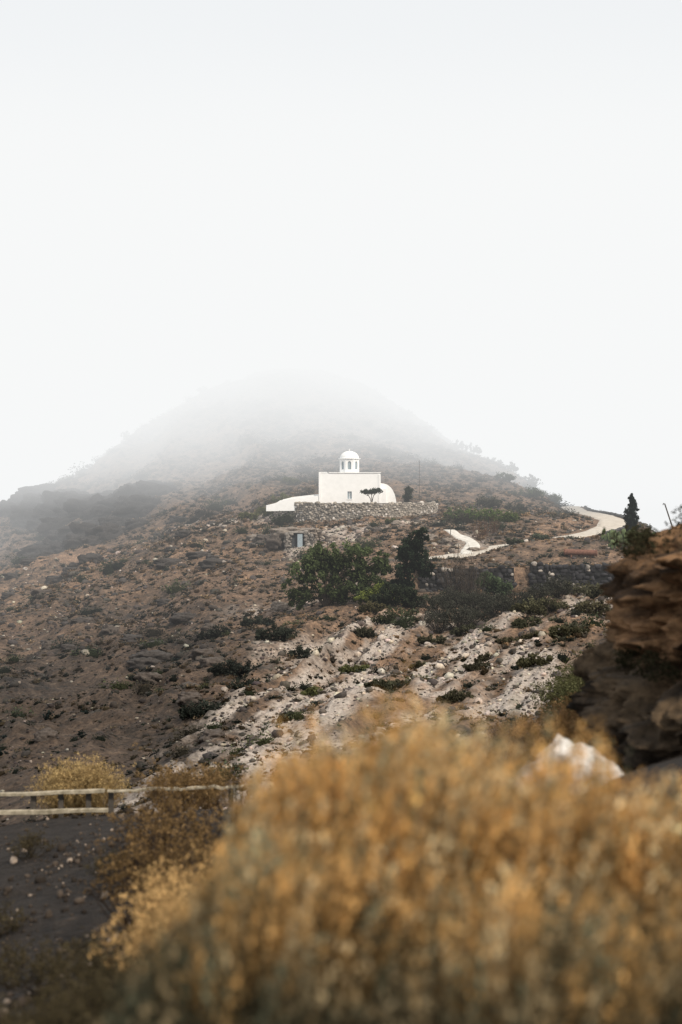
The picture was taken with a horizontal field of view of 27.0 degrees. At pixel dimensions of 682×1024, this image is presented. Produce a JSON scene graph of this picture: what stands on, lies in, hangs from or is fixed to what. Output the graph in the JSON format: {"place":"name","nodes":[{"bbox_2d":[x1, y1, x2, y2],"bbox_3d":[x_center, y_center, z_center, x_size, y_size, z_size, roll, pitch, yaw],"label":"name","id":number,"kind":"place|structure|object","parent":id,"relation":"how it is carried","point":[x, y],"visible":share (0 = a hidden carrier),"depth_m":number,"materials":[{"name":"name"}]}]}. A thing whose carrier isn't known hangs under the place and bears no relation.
{"place":"outdoors","nodes":[
{"label":"outdoors","id":0,"kind":"place"},
{"bbox_2d":[0,770,500,1022],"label":"gravel","id":1,"kind":"structure","parent":0,"point":[77,859],"depth_m":19.50,"materials":[{"name":"gravel"}]},
{"bbox_2d":[0,369,681,1023],"bbox_3d":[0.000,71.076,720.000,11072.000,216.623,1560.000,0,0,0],"label":"terrain hillside","id":2,"kind":"structure","parent":0,"point":[66,829],"depth_m":127.52,"materials":[{"name":"soil"}]},
{"bbox_2d":[22,752,136,817],"bbox_3d":[-5.418,5.675,29.263,2.309,1.500,1.830,0,0,10],"label":"dry grass tuft","id":3,"kind":"object","parent":2,"relation":"on","point":[67,779],"visible":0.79,"depth_m":29.08,"materials":[{"name":"yellow plant"}]},
{"bbox_2d":[0,827,159,1023],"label":"dark weeds","id":4,"kind":"object","parent":2,"relation":"on","point":[86,1005],"visible":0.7,"depth_m":10.46,"materials":[{"name":"brown plant"}]},
{"bbox_2d":[0,784,249,821],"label":"wooden fence","id":5,"kind":"object","parent":2,"relation":"on","point":[60,811],"visible":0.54,"depth_m":28.26,"materials":[{"name":"brown wood"}]},
{"bbox_2d":[88,831,228,978],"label":"golden weeds","id":6,"kind":"object","parent":2,"relation":"on","point":[149,921],"visible":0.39,"depth_m":9.99,"materials":[{"name":"yellow plant"}]},
{"bbox_2d":[79,742,264,937],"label":"dry weeds","id":7,"kind":"object","parent":2,"relation":"on","point":[148,853],"visible":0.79,"depth_m":16.76,"materials":[{"name":"brown plant"}]},
{"bbox_2d":[140,757,242,811],"bbox_3d":[-3.033,5.631,29.034,2.258,1.172,1.586,0,0,0],"label":"dry grass tuft","id":8,"kind":"object","parent":2,"relation":"on","point":[194,778],"visible":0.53,"depth_m":29.01,"materials":[{"name":"brown plant"}]},
{"bbox_2d":[178,699,221,720],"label":"wild shrub","id":9,"kind":"object","parent":2,"relation":"on","point":[190,711],"visible":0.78,"depth_m":99.81,"materials":[{"name":"green plant"}]},
{"bbox_2d":[198,623,237,638],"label":"wild shrub","id":10,"kind":"object","parent":2,"relation":"on","point":[212,633],"visible":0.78,"depth_m":137.84,"materials":[{"name":"green plant"}]},
{"bbox_2d":[206,657,256,677],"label":"wild shrub","id":11,"kind":"object","parent":2,"relation":"on","point":[238,669],"visible":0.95,"depth_m":115.75,"materials":[{"name":"green plant"}]},
{"bbox_2d":[0,480,479,746],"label":"boulders","id":12,"kind":"object","parent":2,"relation":"on","point":[26,507],"visible":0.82,"depth_m":252.98,"materials":[{"name":"stone"}]},
{"bbox_2d":[236,511,258,520],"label":"hill shrub","id":13,"kind":"object","parent":2,"relation":"on","point":[248,515],"visible":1,"depth_m":220.62,"materials":[{"name":"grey plant"}]},
{"bbox_2d":[228,677,270,689],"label":"wild shrub","id":14,"kind":"object","parent":2,"relation":"on","point":[238,684],"visible":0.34,"depth_m":108.05,"materials":[{"name":"green plant"}]},
{"bbox_2d":[240,615,274,627],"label":"wild shrub","id":15,"kind":"object","parent":2,"relation":"on","point":[246,621],"visible":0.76,"depth_m":141.77,"materials":[{"name":"green plant"}]},
{"bbox_2d":[255,504,273,518],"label":"hill shrub","id":16,"kind":"object","parent":2,"relation":"on","point":[264,512],"visible":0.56,"depth_m":223.29,"materials":[{"name":"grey plant"}]},
{"bbox_2d":[254,623,298,642],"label":"wild shrub","id":17,"kind":"object","parent":2,"relation":"on","point":[282,633],"visible":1,"depth_m":125.78,"materials":[{"name":"green plant"}]},
{"bbox_2d":[267,491,291,503],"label":"hill shrub","id":18,"kind":"object","parent":2,"relation":"on","point":[279,498],"visible":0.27,"depth_m":227.69,"materials":[{"name":"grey plant"}]},
{"bbox_2d":[280,476,300,485],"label":"hill shrub","id":19,"kind":"object","parent":2,"relation":"on","point":[294,481],"visible":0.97,"depth_m":249.53,"materials":[{"name":"grey plant"}]},
{"bbox_2d":[278,708,303,723],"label":"wild shrub","id":20,"kind":"object","parent":2,"relation":"on","point":[281,716],"visible":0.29,"depth_m":89.96,"materials":[{"name":"green plant"}]},
{"bbox_2d":[266,496,317,510],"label":"sloping wall","id":21,"kind":"structure","parent":2,"relation":"on","point":[285,505],"depth_m":214.60,"materials":[{"name":"white paint"}]},
{"bbox_2d":[264,526,321,550],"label":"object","id":22,"kind":"object","parent":2,"relation":"on","point":[274,541],"visible":0.88,"depth_m":196.68,"materials":[{"name":"stone"}]},
{"bbox_2d":[283,645,312,658],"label":"wild shrub","id":23,"kind":"object","parent":2,"relation":"on","point":[299,651],"visible":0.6,"depth_m":119.81,"materials":[{"name":"green plant"}]},
{"bbox_2d":[283,530,313,550],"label":"stone hut","id":24,"kind":"object","parent":2,"relation":"on","point":[292,539],"visible":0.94,"depth_m":195.79,"materials":[{"name":"grey stone"}]},
{"bbox_2d":[297,534,302,546],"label":"hut door","id":25,"kind":"structure","parent":24,"relation":"in","point":[299,536],"depth_m":195.79,"materials":[{"name":"metal"}]},
{"bbox_2d":[283,494,318,500],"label":"wall","id":26,"kind":"structure","parent":2,"relation":"on","point":[304,496],"depth_m":218.50,"materials":[{"name":"white paint"}]},
{"bbox_2d":[0,371,605,809],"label":"hillside bushes","id":27,"kind":"object","parent":2,"relation":"on","point":[280,521],"visible":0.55,"depth_m":206.69,"materials":[{"name":"green plant"}]},
{"bbox_2d":[293,486,317,495],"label":"fig tree","id":28,"kind":"object","parent":2,"relation":"on","point":[305,493],"visible":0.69,"depth_m":231.77,"materials":[{"name":"grey plant"}]},
{"bbox_2d":[300,685,323,696],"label":"wild shrub","id":29,"kind":"object","parent":2,"relation":"on","point":[312,691],"visible":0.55,"depth_m":101.88,"materials":[{"name":"green plant"}]},
{"bbox_2d":[0,367,651,822],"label":"hillside scrub","id":30,"kind":"object","parent":2,"relation":"on","point":[372,447],"visible":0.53,"depth_m":207.80,"materials":[{"name":"brown plant"}]},
{"bbox_2d":[0,491,653,824],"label":"scree stones","id":31,"kind":"object","parent":2,"relation":"on","point":[283,684],"visible":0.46,"depth_m":117.68,"materials":[{"name":"grey stone"}]},
{"bbox_2d":[281,527,391,609],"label":"mastic tree","id":32,"kind":"object","parent":2,"relation":"on","point":[324,562],"visible":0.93,"depth_m":145.65,"materials":[{"name":"green plant"}]},
{"bbox_2d":[338,663,369,674],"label":"wild shrub","id":33,"kind":"object","parent":2,"relation":"on","point":[348,669],"visible":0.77,"depth_m":111.85,"materials":[{"name":"green plant"}]},
{"bbox_2d":[274,501,437,522],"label":"terrace stone wall","id":34,"kind":"structure","parent":2,"relation":"on","point":[317,511],"depth_m":212.02,"materials":[{"name":"grey stone"}]},
{"bbox_2d":[353,626,375,638],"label":"wild shrub","id":35,"kind":"object","parent":2,"relation":"on","point":[363,632],"visible":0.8,"depth_m":123.68,"materials":[{"name":"green plant"}]},
{"bbox_2d":[360,487,382,501],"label":"umbrella tree","id":36,"kind":"object","parent":2,"relation":"on","point":[373,490],"visible":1,"depth_m":213.15,"materials":[{"name":"green plant"}]},
{"bbox_2d":[357,600,392,612],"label":"wild shrub","id":37,"kind":"object","parent":2,"relation":"on","point":[369,606],"visible":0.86,"depth_m":136.76,"materials":[{"name":"green plant"}]},
{"bbox_2d":[353,582,400,604],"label":"bush","id":38,"kind":"object","parent":2,"relation":"on","point":[365,596],"visible":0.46,"depth_m":142.83,"materials":[{"name":"green plant"}]},
{"bbox_2d":[364,678,396,691],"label":"wild shrub","id":39,"kind":"object","parent":2,"relation":"on","point":[384,684],"visible":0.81,"depth_m":91.83,"materials":[{"name":"green plant"}]},
{"bbox_2d":[89,659,681,1023],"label":"dry golden bush","id":40,"kind":"object","parent":2,"relation":"on","point":[394,887],"visible":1,"depth_m":4.03,"materials":[{"name":"yellow plant"}]},
{"bbox_2d":[385,517,400,523],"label":"hill shrub","id":41,"kind":"object","parent":2,"relation":"on","point":[387,520],"visible":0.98,"depth_m":205.65,"materials":[{"name":"green plant"}]},
{"bbox_2d":[370,605,420,624],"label":"wild shrub","id":42,"kind":"object","parent":2,"relation":"on","point":[386,617],"visible":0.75,"depth_m":129.88,"materials":[{"name":"green plant"}]},
{"bbox_2d":[370,581,422,606],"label":"bush","id":43,"kind":"object","parent":2,"relation":"on","point":[406,597],"visible":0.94,"depth_m":140.67,"materials":[{"name":"green plant"}]},
{"bbox_2d":[391,678,408,684],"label":"wild shrub","id":44,"kind":"object","parent":2,"relation":"on","point":[399,681],"visible":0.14,"depth_m":99.87,"materials":[{"name":"green plant"}]},
{"bbox_2d":[401,486,413,501],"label":"juniper tree","id":45,"kind":"object","parent":2,"relation":"on","point":[406,496],"visible":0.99,"depth_m":217.64,"materials":[{"name":"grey plant"}]},
{"bbox_2d":[386,524,435,593],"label":"olive tree","id":46,"kind":"object","parent":2,"relation":"on","point":[410,550],"visible":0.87,"depth_m":149.63,"materials":[{"name":"green plant"}]},
{"bbox_2d":[408,660,427,668],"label":"wild shrub","id":47,"kind":"object","parent":2,"relation":"on","point":[418,663],"visible":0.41,"depth_m":107.91,"materials":[{"name":"green plant"}]},
{"bbox_2d":[419,468,419,501],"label":"utility pole","id":48,"kind":"object","parent":2,"relation":"on","point":[419,484],"visible":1,"depth_m":215.99,"materials":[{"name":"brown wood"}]},
{"bbox_2d":[402,593,443,608],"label":"wild shrub","id":49,"kind":"object","parent":2,"relation":"on","point":[414,604],"visible":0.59,"depth_m":140.76,"materials":[{"name":"green plant"}]},
{"bbox_2d":[416,633,446,644],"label":"wild shrub","id":50,"kind":"object","parent":2,"relation":"on","point":[422,639],"visible":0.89,"depth_m":119.76,"materials":[{"name":"green plant"}]},
{"bbox_2d":[428,588,469,605],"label":"wild shrub","id":51,"kind":"object","parent":2,"relation":"on","point":[445,594],"visible":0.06,"depth_m":141.08,"materials":[{"name":"green plant"}]},
{"bbox_2d":[442,509,466,521],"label":"hill shrub","id":52,"kind":"object","parent":2,"relation":"on","point":[449,514],"visible":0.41,"depth_m":207.83,"materials":[{"name":"green plant"}]},
{"bbox_2d":[437,687,473,702],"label":"wild shrub","id":53,"kind":"object","parent":2,"relation":"on","point":[452,696],"visible":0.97,"depth_m":87.85,"materials":[{"name":"green plant"}]},
{"bbox_2d":[450,439,465,449],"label":"misty shrub","id":54,"kind":"object","parent":2,"relation":"on","point":[461,445],"visible":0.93,"depth_m":333.93,"materials":[{"name":"white plant"}]},
{"bbox_2d":[445,506,476,517],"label":"hill shrub","id":55,"kind":"object","parent":2,"relation":"on","point":[458,510],"visible":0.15,"depth_m":211.62,"materials":[{"name":"green plant"}]},
{"bbox_2d":[449,622,475,635],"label":"wild shrub","id":56,"kind":"object","parent":2,"relation":"on","point":[455,631],"visible":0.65,"depth_m":123.89,"materials":[{"name":"green plant"}]},
{"bbox_2d":[445,530,479,557],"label":"footpath","id":57,"kind":"structure","parent":2,"relation":"on","point":[471,542],"depth_m":184.37,"materials":[{"name":"beige concrete"}]},
{"bbox_2d":[436,541,493,594],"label":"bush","id":58,"kind":"object","parent":2,"relation":"on","point":[465,584],"visible":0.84,"depth_m":149.00,"materials":[{"name":"brown plant"}]},
{"bbox_2d":[417,565,516,591],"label":"dry stone wall","id":59,"kind":"structure","parent":2,"relation":"on","point":[502,572],"depth_m":155.98,"materials":[{"name":"grey stone"}]},
{"bbox_2d":[465,442,481,453],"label":"misty shrub","id":60,"kind":"object","parent":2,"relation":"on","point":[475,449],"visible":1,"depth_m":329.52,"materials":[{"name":"white plant"}]},
{"bbox_2d":[460,660,490,672],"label":"wild shrub","id":61,"kind":"object","parent":2,"relation":"on","point":[470,667],"visible":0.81,"depth_m":94.91,"materials":[{"name":"green plant"}]},
{"bbox_2d":[464,504,501,521],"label":"hill shrub","id":62,"kind":"object","parent":2,"relation":"on","point":[485,514],"visible":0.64,"depth_m":206.89,"materials":[{"name":"green plant"}]},
{"bbox_2d":[474,651,492,662],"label":"wild shrub","id":63,"kind":"object","parent":2,"relation":"on","point":[485,657],"visible":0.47,"depth_m":102.05,"materials":[{"name":"green plant"}]},
{"bbox_2d":[469,514,500,538],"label":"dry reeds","id":64,"kind":"object","parent":2,"relation":"on","point":[481,533],"visible":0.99,"depth_m":192.86,"materials":[{"name":"grey plant"}]},
{"bbox_2d":[475,492,503,508],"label":"hill shrub","id":65,"kind":"object","parent":2,"relation":"on","point":[484,501],"visible":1,"depth_m":227.65,"materials":[{"name":"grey plant"}]},
{"bbox_2d":[485,457,502,464],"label":"misty shrub","id":66,"kind":"object","parent":2,"relation":"on","point":[499,461],"visible":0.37,"depth_m":331.98,"materials":[{"name":"white plant"}]},
{"bbox_2d":[475,570,513,596],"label":"wild shrub","id":67,"kind":"object","parent":2,"relation":"on","point":[497,584],"visible":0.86,"depth_m":148.09,"materials":[{"name":"green plant"}]},
{"bbox_2d":[416,573,576,633],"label":"bare thicket","id":68,"kind":"object","parent":2,"relation":"on","point":[490,606],"visible":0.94,"depth_m":130.28,"materials":[{"name":"grey plant"}]},
{"bbox_2d":[491,509,519,522],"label":"hill shrub","id":69,"kind":"object","parent":2,"relation":"on","point":[502,517],"visible":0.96,"depth_m":204.35,"materials":[{"name":"green plant"}]},
{"bbox_2d":[494,471,516,481],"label":"hill shrub","id":70,"kind":"object","parent":2,"relation":"on","point":[508,477],"visible":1,"depth_m":261.62,"materials":[{"name":"grey plant"}]},
{"bbox_2d":[494,636,517,643],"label":"wild shrub","id":71,"kind":"object","parent":2,"relation":"on","point":[505,639],"visible":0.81,"depth_m":109.80,"materials":[{"name":"green plant"}]},
{"bbox_2d":[502,462,518,471],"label":"misty shrub","id":72,"kind":"object","parent":2,"relation":"on","point":[513,467],"visible":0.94,"depth_m":321.50,"materials":[{"name":"white plant"}]},
{"bbox_2d":[504,537,524,544],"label":"hill shrub","id":73,"kind":"object","parent":2,"relation":"on","point":[512,541],"visible":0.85,"depth_m":172.75,"materials":[{"name":"green plant"}]},
{"bbox_2d":[504,500,527,510],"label":"hill shrub","id":74,"kind":"object","parent":2,"relation":"on","point":[517,507],"visible":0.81,"depth_m":229.35,"materials":[{"name":"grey plant"}]},
{"bbox_2d":[509,616,541,628],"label":"wild shrub","id":75,"kind":"object","parent":2,"relation":"on","point":[521,623],"visible":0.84,"depth_m":114.77,"materials":[{"name":"green plant"}]},
{"bbox_2d":[508,600,547,616],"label":"wild shrub","id":76,"kind":"object","parent":2,"relation":"on","point":[534,609],"visible":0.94,"depth_m":121.82,"materials":[{"name":"green plant"}]},
{"bbox_2d":[523,474,538,483],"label":"misty shrub","id":77,"kind":"object","parent":2,"relation":"on","point":[531,479],"visible":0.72,"depth_m":317.63,"materials":[{"name":"grey plant"}]},
{"bbox_2d":[519,484,543,498],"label":"hill shrub","id":78,"kind":"object","parent":2,"relation":"on","point":[533,491],"visible":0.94,"depth_m":249.54,"materials":[{"name":"grey plant"}]},
{"bbox_2d":[473,696,590,769],"bbox_3d":[6.603,6.276,42.629,2.136,2.296,8.359,0,0,39],"label":"bush","id":79,"kind":"object","parent":2,"relation":"on","point":[497,734],"visible":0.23,"depth_m":40.46,"materials":[{"name":"brown plant"}]},
{"bbox_2d":[518,630,548,639],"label":"wild shrub","id":80,"kind":"object","parent":2,"relation":"on","point":[524,636],"visible":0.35,"depth_m":104.06,"materials":[{"name":"green plant"}]},
{"bbox_2d":[515,653,554,666],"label":"wild shrub","id":81,"kind":"object","parent":2,"relation":"on","point":[529,660],"visible":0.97,"depth_m":91.89,"materials":[{"name":"green plant"}]},
{"bbox_2d":[532,532,549,539],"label":"hill shrub","id":82,"kind":"object","parent":2,"relation":"on","point":[541,537],"visible":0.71,"depth_m":175.51,"materials":[{"name":"green plant"}]},
{"bbox_2d":[522,594,568,611],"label":"wild shrub","id":83,"kind":"object","parent":2,"relation":"on","point":[554,605],"visible":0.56,"depth_m":127.65,"materials":[{"name":"green plant"}]},
{"bbox_2d":[542,490,562,502],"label":"hill shrub","id":84,"kind":"object","parent":2,"relation":"on","point":[554,497],"visible":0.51,"depth_m":261.49,"materials":[{"name":"grey plant"}]},
{"bbox_2d":[513,685,599,760],"bbox_3d":[3.245,3.259,20.540,1.323,1.342,4.227,0,0,16],"label":"bush","id":85,"kind":"object","parent":2,"relation":"on","point":[568,727],"visible":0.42,"depth_m":20.15,"materials":[{"name":"brown plant"}]},
{"bbox_2d":[504,735,621,797],"bbox_3d":[2.094,2.628,12.998,1.285,1.186,0.991,0,0,0],"label":"white boulder","id":86,"kind":"object","parent":2,"relation":"on","point":[587,749],"visible":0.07,"depth_m":12.82,"materials":[{"name":"white stone"}]},
{"bbox_2d":[530,629,604,732],"bbox_3d":[9.169,6.123,50.343,5.129,3.592,14.638,0,0,7],"label":"olive brush","id":87,"kind":"object","parent":2,"relation":"on","point":[571,683],"visible":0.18,"depth_m":45.58,"materials":[{"name":"green plant"}]},
{"bbox_2d":[548,624,590,639],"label":"wild shrub","id":88,"kind":"object","parent":2,"relation":"on","point":[553,631],"visible":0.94,"depth_m":97.85,"materials":[{"name":"green plant"}]},
{"bbox_2d":[528,561,613,590],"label":"dry stone wall","id":89,"kind":"structure","parent":2,"relation":"on","point":[595,573],"depth_m":156.04,"materials":[{"name":"grey stone"}]},
{"bbox_2d":[557,621,586,634],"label":"wild shrub","id":90,"kind":"object","parent":2,"relation":"on","point":[574,624],"visible":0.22,"depth_m":111.93,"materials":[{"name":"green plant"}]},
{"bbox_2d":[555,579,601,595],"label":"wild shrub","id":91,"kind":"object","parent":2,"relation":"on","point":[579,589],"visible":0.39,"depth_m":134.38,"materials":[{"name":"green plant"}]},
{"bbox_2d":[564,549,596,557],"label":"rusty water pipe","id":92,"kind":"object","parent":2,"relation":"on","point":[571,552],"visible":1,"depth_m":164.00,"materials":[{"name":"metal"}]},
{"bbox_2d":[569,599,611,615],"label":"wild shrub","id":93,"kind":"object","parent":2,"relation":"on","point":[598,606],"visible":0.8,"depth_m":118.60,"materials":[{"name":"green plant"}]},
{"bbox_2d":[585,584,607,599],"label":"wild shrub","id":94,"kind":"object","parent":2,"relation":"on","point":[595,591],"visible":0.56,"depth_m":127.81,"materials":[{"name":"green plant"}]},
{"bbox_2d":[565,524,681,772],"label":"rocky outcrop","id":95,"kind":"object","parent":2,"relation":"on","point":[641,716],"visible":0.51,"depth_m":16.89,"materials":[{"name":"brown stone"}]},
{"bbox_2d":[601,529,653,549],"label":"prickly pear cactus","id":96,"kind":"object","parent":2,"relation":"on","point":[610,540],"visible":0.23,"depth_m":168.78,"materials":[{"name":"green plant"}]},
{"bbox_2d":[623,493,639,530],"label":"cypress tree","id":97,"kind":"object","parent":2,"relation":"on","point":[631,518],"visible":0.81,"depth_m":173.83,"materials":[{"name":"green plant"}]},
{"bbox_2d":[595,505,681,749],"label":"outcrop weeds","id":98,"kind":"object","parent":2,"relation":"on","point":[639,540],"visible":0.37,"depth_m":17.52,"materials":[{"name":"green plant"}]},
{"bbox_2d":[0,0,681,531],"label":"sky","id":99,"kind":"structure","parent":0,"point":[468,213],"materials":[{"name":"white"}]},
{"bbox_2d":[319,449,395,502],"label":"white church","id":100,"kind":"structure","parent":0,"point":[348,482],"depth_m":217.70,"materials":[{"name":"white paint"}]},
{"bbox_2d":[429,506,625,558],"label":"road","id":101,"kind":"structure","parent":0,"point":[608,522],"depth_m":199.84,"materials":[{"name":"concrete"}]},
{"bbox_2d":[584,506,624,533],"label":"roadside parapet","id":102,"kind":"structure","parent":101,"relation":"on","point":[609,513],"depth_m":230.81,"materials":[{"name":"stone"}]}
]}

